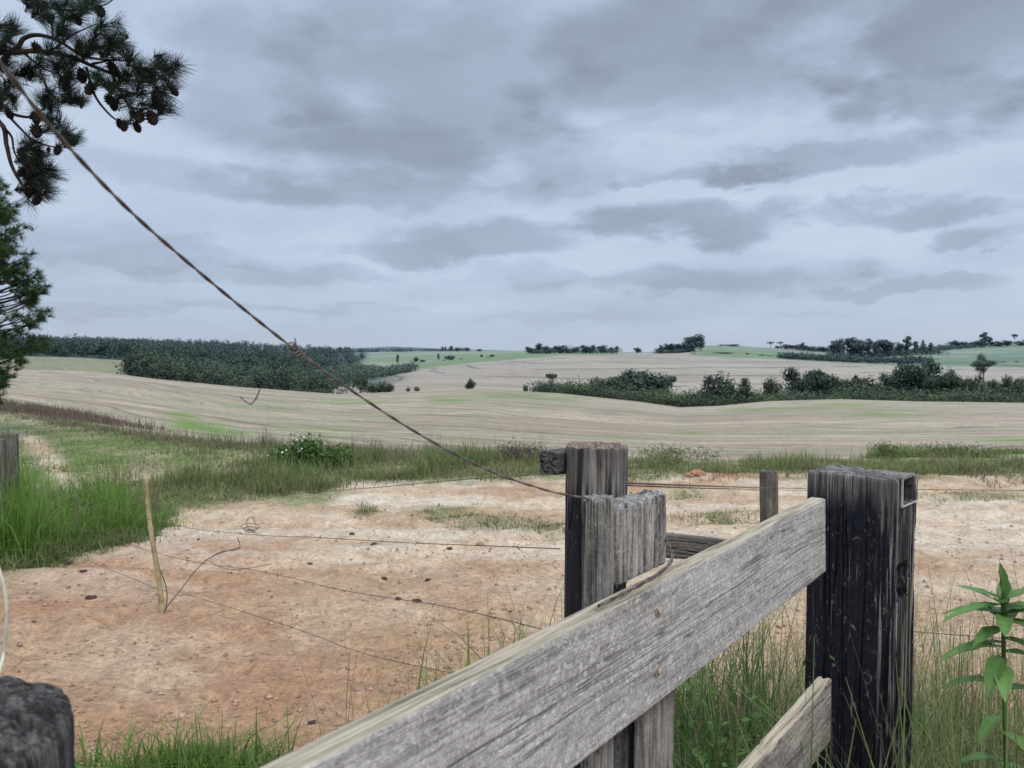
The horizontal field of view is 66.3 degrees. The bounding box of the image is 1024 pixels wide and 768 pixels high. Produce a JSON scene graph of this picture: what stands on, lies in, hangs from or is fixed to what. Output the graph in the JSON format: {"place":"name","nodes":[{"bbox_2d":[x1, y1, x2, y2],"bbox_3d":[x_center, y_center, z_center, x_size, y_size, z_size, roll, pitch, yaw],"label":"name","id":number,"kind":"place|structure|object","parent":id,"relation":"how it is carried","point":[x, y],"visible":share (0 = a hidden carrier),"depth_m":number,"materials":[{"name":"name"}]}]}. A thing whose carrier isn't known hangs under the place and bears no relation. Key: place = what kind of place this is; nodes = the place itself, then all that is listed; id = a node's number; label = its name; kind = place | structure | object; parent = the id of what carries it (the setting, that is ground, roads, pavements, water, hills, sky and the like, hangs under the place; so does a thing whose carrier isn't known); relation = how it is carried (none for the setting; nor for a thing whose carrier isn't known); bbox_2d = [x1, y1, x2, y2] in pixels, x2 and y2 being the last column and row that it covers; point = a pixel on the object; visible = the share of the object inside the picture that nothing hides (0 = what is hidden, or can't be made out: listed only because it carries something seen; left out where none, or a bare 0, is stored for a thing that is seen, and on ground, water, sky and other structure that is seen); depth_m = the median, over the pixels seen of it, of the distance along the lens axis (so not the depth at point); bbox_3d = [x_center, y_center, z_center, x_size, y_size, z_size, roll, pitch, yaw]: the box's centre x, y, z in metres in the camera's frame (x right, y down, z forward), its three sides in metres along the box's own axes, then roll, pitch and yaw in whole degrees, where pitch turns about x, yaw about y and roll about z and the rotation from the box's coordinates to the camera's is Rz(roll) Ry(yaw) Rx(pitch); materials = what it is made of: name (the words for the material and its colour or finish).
{"place":"outdoors","nodes":[
{"label":"outdoors","id":0,"kind":"place"},
{"bbox_2d":[0,416,416,538],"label":"short grass","id":1,"kind":"structure","parent":0,"point":[165,448],"depth_m":11.74,"materials":[{"name":"green plant"}]},
{"bbox_2d":[216,437,559,487],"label":"verge grass","id":2,"kind":"structure","parent":0,"point":[298,469],"depth_m":11.09,"materials":[{"name":"green plant"}]},
{"bbox_2d":[345,496,564,540],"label":"yard grass","id":3,"kind":"structure","parent":0,"point":[544,525],"depth_m":7.93,"materials":[{"name":"green plant"}]},
{"bbox_2d":[306,555,690,743],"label":"grass","id":4,"kind":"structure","parent":0,"point":[467,663],"depth_m":3.10,"materials":[{"name":"green plant"}]},
{"bbox_2d":[210,554,795,745],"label":"grass","id":5,"kind":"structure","parent":0,"point":[399,665],"depth_m":3.00,"materials":[{"name":"plant"}]},
{"bbox_2d":[0,344,1023,767],"bbox_3d":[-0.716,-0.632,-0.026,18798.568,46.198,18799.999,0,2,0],"label":"ground","id":6,"kind":"structure","parent":0,"point":[496,404],"depth_m":7.49,"materials":[{"name":"beige soil"}]},
{"bbox_2d":[0,438,6,541],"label":"fence post","id":7,"kind":"object","parent":6,"relation":"on","point":[3,470],"visible":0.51,"depth_m":6.62,"materials":[{"name":"grey wood"}]},
{"bbox_2d":[2,432,19,518],"bbox_3d":[-4.429,0.980,6.946,0.110,1.096,0.088,-1,2,-20],"label":"fence post","id":8,"kind":"object","parent":6,"relation":"on","point":[12,442],"visible":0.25,"depth_m":6.90,"materials":[{"name":"grey wood"}]},
{"bbox_2d":[0,174,55,409],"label":"pine tree","id":9,"kind":"object","parent":6,"relation":"on","point":[32,295],"visible":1,"depth_m":14.82,"materials":[{"name":"green plant"}]},
{"bbox_2d":[0,676,74,767],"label":"gate post","id":10,"kind":"object","parent":6,"relation":"on","point":[37,725],"visible":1,"depth_m":0.60,"materials":[{"name":"grey wood"}]},
{"bbox_2d":[0,568,8,672],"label":"pale cord","id":11,"kind":"object","parent":10,"relation":"attached to","point":[5,595],"visible":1,"depth_m":0.76,"materials":[{"name":"white"}]},
{"bbox_2d":[0,397,171,431],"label":"brown weeds","id":12,"kind":"object","parent":6,"relation":"on","point":[37,407],"visible":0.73,"depth_m":25.36,"materials":[{"name":"brown plant"}]},
{"bbox_2d":[1,461,194,566],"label":"straw grass","id":13,"kind":"structure","parent":6,"relation":"on","point":[150,487],"depth_m":7.92,"materials":[{"name":"green plant"}]},
{"bbox_2d":[0,0,196,219],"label":"pine tree","id":14,"kind":"object","parent":6,"relation":"on","point":[33,171],"visible":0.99,"depth_m":5.82,"materials":[{"name":"green plant"}]},
{"bbox_2d":[0,421,222,573],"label":"bright grass","id":15,"kind":"structure","parent":6,"relation":"on","point":[13,531],"depth_m":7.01,"materials":[{"name":"green plant"}]},
{"bbox_2d":[143,475,164,613],"bbox_3d":[-2.316,1.050,5.074,0.167,0.917,0.038,1,3,25],"label":"bamboo stick","id":16,"kind":"object","parent":6,"relation":"on","point":[155,559],"visible":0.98,"depth_m":5.07,"materials":[{"name":"wood"}]},
{"bbox_2d":[155,490,167,613],"bbox_3d":[-2.306,1.105,5.144,0.058,0.793,0.248,-1,3,-30],"label":"dry cane","id":17,"kind":"object","parent":6,"relation":"on","point":[155,542],"visible":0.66,"depth_m":5.18,"materials":[{"name":"beige plant"}]},
{"bbox_2d":[78,683,270,767],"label":"grass tuft","id":18,"kind":"object","parent":6,"relation":"on","point":[175,732],"visible":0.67,"depth_m":3.13,"materials":[{"name":"plant"}]},
{"bbox_2d":[0,332,366,371],"bbox_3d":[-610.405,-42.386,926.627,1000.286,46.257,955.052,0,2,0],"label":"hillside wood","id":19,"kind":"object","parent":6,"relation":"on","point":[232,354],"visible":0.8,"depth_m":560.44,"materials":[{"name":"green plant"}]},
{"bbox_2d":[74,694,341,767],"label":"grass tuft","id":20,"kind":"object","parent":6,"relation":"on","point":[203,759],"visible":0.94,"depth_m":3.15,"materials":[{"name":"green plant"}]},
{"bbox_2d":[167,538,270,606],"bbox_3d":[-2.028,1.280,5.337,0.168,0.417,0.772,2,3,44],"label":"dry branch","id":21,"kind":"object","parent":6,"relation":"on","point":[215,564],"visible":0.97,"depth_m":5.35,"materials":[{"name":"brown plant"}]},
{"bbox_2d":[93,449,351,498],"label":"green weeds","id":22,"kind":"object","parent":6,"relation":"on","point":[195,478],"visible":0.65,"depth_m":9.84,"materials":[{"name":"green plant"}]},
{"bbox_2d":[113,347,356,393],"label":"valley wood","id":23,"kind":"object","parent":6,"relation":"on","point":[142,363],"visible":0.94,"depth_m":280.23,"materials":[{"name":"green plant"}]},
{"bbox_2d":[0,407,559,466],"bbox_3d":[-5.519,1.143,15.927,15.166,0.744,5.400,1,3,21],"label":"green weeds","id":24,"kind":"object","parent":6,"relation":"on","point":[101,427],"visible":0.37,"depth_m":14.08,"materials":[{"name":"green plant"}]},
{"bbox_2d":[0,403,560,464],"bbox_3d":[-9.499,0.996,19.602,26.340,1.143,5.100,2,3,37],"label":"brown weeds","id":25,"kind":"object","parent":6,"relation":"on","point":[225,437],"visible":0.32,"depth_m":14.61,"materials":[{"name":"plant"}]},
{"bbox_2d":[176,671,433,767],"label":"dry stalks","id":26,"kind":"object","parent":6,"relation":"on","point":[290,728],"visible":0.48,"depth_m":3.35,"materials":[{"name":"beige plant"}]},
{"bbox_2d":[265,432,359,470],"bbox_3d":[-2.908,1.023,11.464,1.368,0.688,0.930,0,2,0],"label":"flowering bush","id":27,"kind":"object","parent":6,"relation":"on","point":[310,450],"visible":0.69,"depth_m":11.35,"materials":[{"name":"green plant"}]},
{"bbox_2d":[351,377,368,392],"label":"broadleaf tree","id":28,"kind":"object","parent":6,"relation":"on","point":[360,380],"visible":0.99,"depth_m":235.38,"materials":[{"name":"green plant"}]},
{"bbox_2d":[319,359,420,384],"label":"tapering wood","id":29,"kind":"object","parent":6,"relation":"on","point":[351,371],"visible":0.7,"depth_m":604.06,"materials":[{"name":"green plant"}]},
{"bbox_2d":[356,381,393,392],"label":"bush","id":30,"kind":"object","parent":6,"relation":"on","point":[375,389],"visible":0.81,"depth_m":234.40,"materials":[{"name":"green plant"}]},
{"bbox_2d":[305,347,470,352],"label":"distant wood","id":31,"kind":"object","parent":6,"relation":"on","point":[399,349],"visible":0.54,"depth_m":1441.15,"materials":[{"name":"green plant"}]},
{"bbox_2d":[382,383,394,391],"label":"bush","id":32,"kind":"object","parent":6,"relation":"on","point":[388,388],"visible":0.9,"depth_m":233.59,"materials":[{"name":"green plant"}]},
{"bbox_2d":[464,379,475,388],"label":"broadleaf tree","id":33,"kind":"object","parent":6,"relation":"on","point":[470,384],"visible":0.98,"depth_m":239.69,"materials":[{"name":"green plant"}]},
{"bbox_2d":[0,488,1023,766],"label":"soil crumbs","id":34,"kind":"object","parent":6,"relation":"on","point":[114,736],"visible":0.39,"depth_m":4.65,"materials":[{"name":"brown soil"}]},
{"bbox_2d":[8,487,1023,747],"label":"straw litter","id":35,"kind":"object","parent":6,"relation":"on","point":[308,645],"visible":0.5,"depth_m":4.54,"materials":[{"name":"plant"}]},
{"bbox_2d":[491,437,547,460],"bbox_3d":[0.053,1.086,12.558,0.827,0.472,0.935,-1,3,-26],"label":"leafy bush","id":36,"kind":"object","parent":6,"relation":"on","point":[512,449],"visible":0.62,"depth_m":12.41,"materials":[{"name":"green plant"}]},
{"bbox_2d":[260,489,831,767],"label":"wooden gate","id":37,"kind":"structure","parent":6,"relation":"on","point":[590,684],"depth_m":1.10,"materials":[{"name":"grey wood"}]},
{"bbox_2d":[0,60,673,606],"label":"stay wire","id":38,"kind":"object","parent":37,"relation":"attached to","point":[296,350],"visible":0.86,"depth_m":0.85,"materials":[{"name":"grey metal"}]},
{"bbox_2d":[539,441,627,767],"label":"round post","id":39,"kind":"object","parent":6,"relation":"on","point":[594,467],"visible":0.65,"depth_m":2.02,"materials":[{"name":"grey wood"}]},
{"bbox_2d":[37,539,451,672],"bbox_3d":[-2.021,1.067,4.603,0.235,0.594,6.644,-2,3,-44],"label":"fence wire","id":40,"kind":"object","parent":39,"relation":"attached to","point":[273,621],"visible":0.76,"depth_m":3.74,"materials":[{"name":"metal"}]},
{"bbox_2d":[13,505,541,629],"bbox_3d":[-2.025,0.852,4.593,0.338,0.599,6.627,-2,3,-43],"label":"fence wire","id":41,"kind":"object","parent":39,"relation":"attached to","point":[520,623],"visible":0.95,"depth_m":3.38,"materials":[{"name":"metal"}]},
{"bbox_2d":[11,480,559,549],"bbox_3d":[-2.020,0.632,4.587,0.347,0.613,6.623,-2,3,-43],"label":"fence wire","id":42,"kind":"object","parent":39,"relation":"attached to","point":[335,538],"visible":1,"depth_m":3.35,"materials":[{"name":"metal"}]},
{"bbox_2d":[241,516,259,534],"bbox_3d":[-1.851,1.021,5.596,0.141,0.134,0.105,0,2,0],"label":"wire tangle","id":43,"kind":"object","parent":42,"relation":"attached to","point":[252,530],"visible":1,"depth_m":5.60,"materials":[{"name":"metal"}]},
{"bbox_2d":[11,460,559,493],"bbox_3d":[-1.938,0.442,4.654,0.566,0.634,6.619,-2,3,-43],"label":"fence wire","id":44,"kind":"object","parent":39,"relation":"attached to","point":[327,491],"visible":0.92,"depth_m":3.87,"materials":[{"name":"metal"}]},
{"bbox_2d":[666,532,726,558],"bbox_3d":[0.497,0.467,2.252,0.423,0.071,0.035,9,-1,-20],"label":"broken rail","id":45,"kind":"object","parent":39,"relation":"attached to","point":[684,546],"visible":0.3,"depth_m":2.24,"materials":[{"name":"grey wood"}]},
{"bbox_2d":[628,484,806,490],"bbox_3d":[1.327,0.540,4.224,0.634,0.712,4.657,1,3,32],"label":"fence wire","id":46,"kind":"object","parent":39,"relation":"attached to","point":[698,487],"visible":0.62,"depth_m":2.47,"materials":[{"name":"metal"}]},
{"bbox_2d":[589,376,633,392],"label":"broadleaf tree","id":47,"kind":"object","parent":6,"relation":"on","point":[608,381],"visible":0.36,"depth_m":283.03,"materials":[{"name":"green plant"}]},
{"bbox_2d":[604,368,671,394],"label":"broadleaf tree","id":48,"kind":"object","parent":6,"relation":"on","point":[644,379],"visible":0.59,"depth_m":294.91,"materials":[{"name":"green plant"}]},
{"bbox_2d":[656,373,673,394],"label":"broadleaf tree","id":49,"kind":"object","parent":6,"relation":"on","point":[667,386],"visible":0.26,"depth_m":301.21,"materials":[{"name":"green plant"}]},
{"bbox_2d":[634,438,728,462],"bbox_3d":[2.645,1.090,12.248,1.530,0.489,0.706,0,2,0],"label":"leafy bush","id":50,"kind":"object","parent":6,"relation":"on","point":[674,451],"visible":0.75,"depth_m":12.25,"materials":[{"name":"green plant"}]},
{"bbox_2d":[675,342,694,351],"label":"skyline tree","id":51,"kind":"object","parent":6,"relation":"on","point":[686,344],"visible":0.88,"depth_m":951.87,"materials":[{"name":"green plant"}]},
{"bbox_2d":[684,469,706,477],"bbox_3d":[2.447,1.220,10.491,0.310,0.153,0.194,0,2,0],"label":"earth heap","id":52,"kind":"object","parent":6,"relation":"on","point":[695,473],"visible":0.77,"depth_m":10.42,"materials":[{"name":"soil"}]},
{"bbox_2d":[687,334,703,348],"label":"skyline tree","id":53,"kind":"object","parent":6,"relation":"on","point":[694,341],"visible":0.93,"depth_m":952.28,"materials":[{"name":"green plant"}]},
{"bbox_2d":[700,370,739,402],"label":"broadleaf tree","id":54,"kind":"object","parent":6,"relation":"on","point":[718,390],"visible":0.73,"depth_m":250.27,"materials":[{"name":"green plant"}]},
{"bbox_2d":[469,563,1010,767],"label":"grass","id":55,"kind":"structure","parent":6,"relation":"on","point":[683,706],"depth_m":2.85,"materials":[{"name":"green plant"}]},
{"bbox_2d":[737,378,756,403],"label":"conical tree","id":56,"kind":"object","parent":6,"relation":"on","point":[747,388],"visible":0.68,"depth_m":249.29,"materials":[{"name":"green plant"}]},
{"bbox_2d":[673,626,834,767],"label":"leafy weeds","id":57,"kind":"object","parent":6,"relation":"on","point":[712,690],"visible":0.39,"depth_m":2.37,"materials":[{"name":"green plant"}]},
{"bbox_2d":[759,468,777,522],"bbox_3d":[1.853,1.094,5.650,0.110,0.961,0.089,-2,2,-20],"label":"fence post","id":58,"kind":"object","parent":6,"relation":"on","point":[768,478],"visible":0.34,"depth_m":5.60,"materials":[{"name":"grey wood"}]},
{"bbox_2d":[628,482,1023,490],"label":"fence wire","id":59,"kind":"object","parent":58,"relation":"attached to","point":[757,487],"visible":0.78,"depth_m":2.82,"materials":[{"name":"metal"}]},
{"bbox_2d":[761,376,782,396],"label":"broadleaf tree","id":60,"kind":"object","parent":6,"relation":"on","point":[771,385],"visible":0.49,"depth_m":299.04,"materials":[{"name":"green plant"}]},
{"bbox_2d":[524,340,1023,356],"bbox_3d":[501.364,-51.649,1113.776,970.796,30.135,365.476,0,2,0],"label":"skyline wood","id":61,"kind":"object","parent":6,"relation":"on","point":[676,350],"visible":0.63,"depth_m":997.72,"materials":[{"name":"plant"}]},
{"bbox_2d":[527,378,1023,406],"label":"belt undergrowth","id":62,"kind":"object","parent":6,"relation":"on","point":[690,402],"visible":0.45,"depth_m":245.63,"materials":[{"name":"green plant"}]},
{"bbox_2d":[538,376,1023,406],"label":"tree belt","id":63,"kind":"object","parent":6,"relation":"on","point":[697,394],"visible":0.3,"depth_m":251.32,"materials":[{"name":"green plant"}]},
{"bbox_2d":[791,344,807,349],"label":"skyline tree","id":64,"kind":"object","parent":6,"relation":"on","point":[796,346],"visible":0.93,"depth_m":1223.91,"materials":[{"name":"green plant"}]},
{"bbox_2d":[781,367,833,396],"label":"broadleaf tree","id":65,"kind":"object","parent":6,"relation":"on","point":[815,382],"visible":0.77,"depth_m":280.87,"materials":[{"name":"green plant"}]},
{"bbox_2d":[828,341,839,353],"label":"skyline tree","id":66,"kind":"object","parent":6,"relation":"on","point":[833,348],"visible":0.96,"depth_m":996.81,"materials":[{"name":"green plant"}]},
{"bbox_2d":[811,373,867,396],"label":"broadleaf tree","id":67,"kind":"object","parent":6,"relation":"on","point":[853,381],"visible":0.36,"depth_m":297.84,"materials":[{"name":"green plant"}]},
{"bbox_2d":[833,338,846,352],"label":"skyline tree","id":68,"kind":"object","parent":6,"relation":"on","point":[841,347],"visible":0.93,"depth_m":995.77,"materials":[{"name":"green plant"}]},
{"bbox_2d":[662,482,1023,526],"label":"yard grass","id":69,"kind":"structure","parent":6,"relation":"on","point":[730,521],"depth_m":8.28,"materials":[{"name":"plant"}]},
{"bbox_2d":[844,338,852,353],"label":"skyline tree","id":70,"kind":"object","parent":6,"relation":"on","point":[847,343],"visible":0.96,"depth_m":997.69,"materials":[{"name":"green plant"}]},
{"bbox_2d":[681,533,1023,767],"bbox_3d":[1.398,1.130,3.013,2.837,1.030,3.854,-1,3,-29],"label":"grass","id":71,"kind":"structure","parent":6,"relation":"on","point":[963,723],"depth_m":3.12,"materials":[{"name":"green plant"}]},
{"bbox_2d":[849,337,864,353],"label":"skyline tree","id":72,"kind":"object","parent":6,"relation":"on","point":[857,341],"visible":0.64,"depth_m":994.65,"materials":[{"name":"green plant"}]},
{"bbox_2d":[849,339,868,355],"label":"skyline tree","id":73,"kind":"object","parent":6,"relation":"on","point":[864,345],"visible":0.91,"depth_m":990.46,"materials":[{"name":"green plant"}]},
{"bbox_2d":[805,465,918,767],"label":"tarred post","id":74,"kind":"object","parent":6,"relation":"on","point":[859,589],"visible":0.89,"depth_m":1.87,"materials":[{"name":"black wood"}]},
{"bbox_2d":[914,631,1023,639],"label":"fence wire","id":75,"kind":"object","parent":74,"relation":"attached to","point":[953,634],"visible":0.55,"depth_m":2.42,"materials":[{"name":"metal"}]},
{"bbox_2d":[865,338,874,353],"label":"skyline tree","id":76,"kind":"object","parent":6,"relation":"on","point":[870,347],"visible":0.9,"depth_m":996.83,"materials":[{"name":"green plant"}]},
{"bbox_2d":[856,374,886,395],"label":"broadleaf tree","id":77,"kind":"object","parent":6,"relation":"on","point":[867,381],"visible":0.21,"depth_m":317.96,"materials":[{"name":"green plant"}]},
{"bbox_2d":[774,343,976,363],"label":"hedgerow","id":78,"kind":"object","parent":6,"relation":"on","point":[848,357],"visible":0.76,"depth_m":800.55,"materials":[{"name":"green plant"}]},
{"bbox_2d":[871,339,882,353],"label":"skyline tree","id":79,"kind":"object","parent":6,"relation":"on","point":[876,348],"visible":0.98,"depth_m":995.92,"materials":[{"name":"green plant"}]},
{"bbox_2d":[879,339,891,355],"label":"skyline tree","id":80,"kind":"object","parent":6,"relation":"on","point":[883,343],"visible":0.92,"depth_m":995.19,"materials":[{"name":"green plant"}]},
{"bbox_2d":[867,441,904,458],"bbox_3d":[6.480,1.180,13.562,0.640,0.494,0.749,1,3,22],"label":"leafy bush","id":81,"kind":"object","parent":6,"relation":"on","point":[887,450],"visible":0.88,"depth_m":13.49,"materials":[{"name":"green plant"}]},
{"bbox_2d":[877,369,900,392],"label":"broadleaf tree","id":82,"kind":"object","parent":6,"relation":"on","point":[886,380],"visible":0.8,"depth_m":338.92,"materials":[{"name":"green plant"}]},
{"bbox_2d":[884,339,895,356],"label":"skyline tree","id":83,"kind":"object","parent":6,"relation":"on","point":[891,346],"visible":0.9,"depth_m":994.74,"materials":[{"name":"green plant"}]},
{"bbox_2d":[893,342,904,355],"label":"skyline tree","id":84,"kind":"object","parent":6,"relation":"on","point":[899,347],"visible":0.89,"depth_m":997.51,"materials":[{"name":"green plant"}]},
{"bbox_2d":[902,336,912,355],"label":"skyline tree","id":85,"kind":"object","parent":6,"relation":"on","point":[908,344],"visible":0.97,"depth_m":997.39,"materials":[{"name":"green plant"}]},
{"bbox_2d":[888,360,943,393],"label":"broadleaf tree","id":86,"kind":"object","parent":6,"relation":"on","point":[909,377],"visible":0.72,"depth_m":336.19,"materials":[{"name":"green plant"}]},
{"bbox_2d":[918,339,927,354],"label":"skyline tree","id":87,"kind":"object","parent":6,"relation":"on","point":[922,346],"visible":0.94,"depth_m":997.85,"materials":[{"name":"green plant"}]},
{"bbox_2d":[918,370,961,393],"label":"broadleaf tree","id":88,"kind":"object","parent":6,"relation":"on","point":[944,380],"visible":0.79,"depth_m":325.80,"materials":[{"name":"green plant"}]},
{"bbox_2d":[907,441,1016,457],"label":"grass","id":89,"kind":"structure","parent":6,"relation":"on","point":[978,449],"depth_m":15.28,"materials":[{"name":"green plant"}]},
{"bbox_2d":[941,373,984,393],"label":"broadleaf tree","id":90,"kind":"object","parent":6,"relation":"on","point":[965,383],"visible":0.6,"depth_m":320.19,"materials":[{"name":"green plant"}]},
{"bbox_2d":[937,562,1023,767],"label":"leafy plant","id":91,"kind":"object","parent":6,"relation":"on","point":[996,667],"visible":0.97,"depth_m":1.64,"materials":[{"name":"green plant"}]},
{"bbox_2d":[974,353,987,374],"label":"broadleaf tree","id":92,"kind":"object","parent":6,"relation":"on","point":[980,356],"visible":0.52,"depth_m":558.38,"materials":[{"name":"green plant"}]},
{"bbox_2d":[970,359,998,380],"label":"broadleaf tree","id":93,"kind":"object","parent":6,"relation":"on","point":[985,363],"visible":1,"depth_m":413.13,"materials":[{"name":"green plant"}]},
{"bbox_2d":[979,332,989,346],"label":"skyline tree","id":94,"kind":"object","parent":6,"relation":"on","point":[984,336],"visible":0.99,"depth_m":1196.80,"materials":[{"name":"green plant"}]},
{"bbox_2d":[984,374,1023,395],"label":"broadleaf tree","id":95,"kind":"object","parent":6,"relation":"on","point":[1008,382],"visible":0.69,"depth_m":317.43,"materials":[{"name":"green plant"}]},
{"bbox_2d":[0,0,1023,351],"label":"sky","id":96,"kind":"structure","parent":0,"point":[512,175],"materials":[{"name":"grey"}]},
{"bbox_2d":[60,448,1023,543],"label":"straw grass","id":97,"kind":"structure","parent":0,"point":[656,471],"depth_m":10.74,"materials":[{"name":"beige plant"}]},
{"bbox_2d":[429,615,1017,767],"bbox_3d":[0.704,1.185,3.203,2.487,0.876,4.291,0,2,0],"label":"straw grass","id":98,"kind":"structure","parent":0,"point":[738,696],"depth_m":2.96,"materials":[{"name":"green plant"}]},
{"bbox_2d":[628,443,1023,482],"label":"verge grass","id":99,"kind":"structure","parent":0,"point":[782,465],"depth_m":11.24,"materials":[{"name":"green plant"}]},
{"bbox_2d":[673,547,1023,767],"bbox_3d":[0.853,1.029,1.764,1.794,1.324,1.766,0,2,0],"label":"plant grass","id":100,"kind":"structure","parent":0,"point":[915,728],"depth_m":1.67,"materials":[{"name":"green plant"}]},
{"bbox_2d":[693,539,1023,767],"bbox_3d":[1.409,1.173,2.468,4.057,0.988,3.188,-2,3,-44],"label":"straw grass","id":101,"kind":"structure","parent":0,"point":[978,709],"depth_m":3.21,"materials":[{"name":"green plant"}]},
{"bbox_2d":[853,439,1023,458],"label":"field grass","id":102,"kind":"structure","parent":0,"point":[913,451],"depth_m":14.94,"materials":[{"name":"green plant"}]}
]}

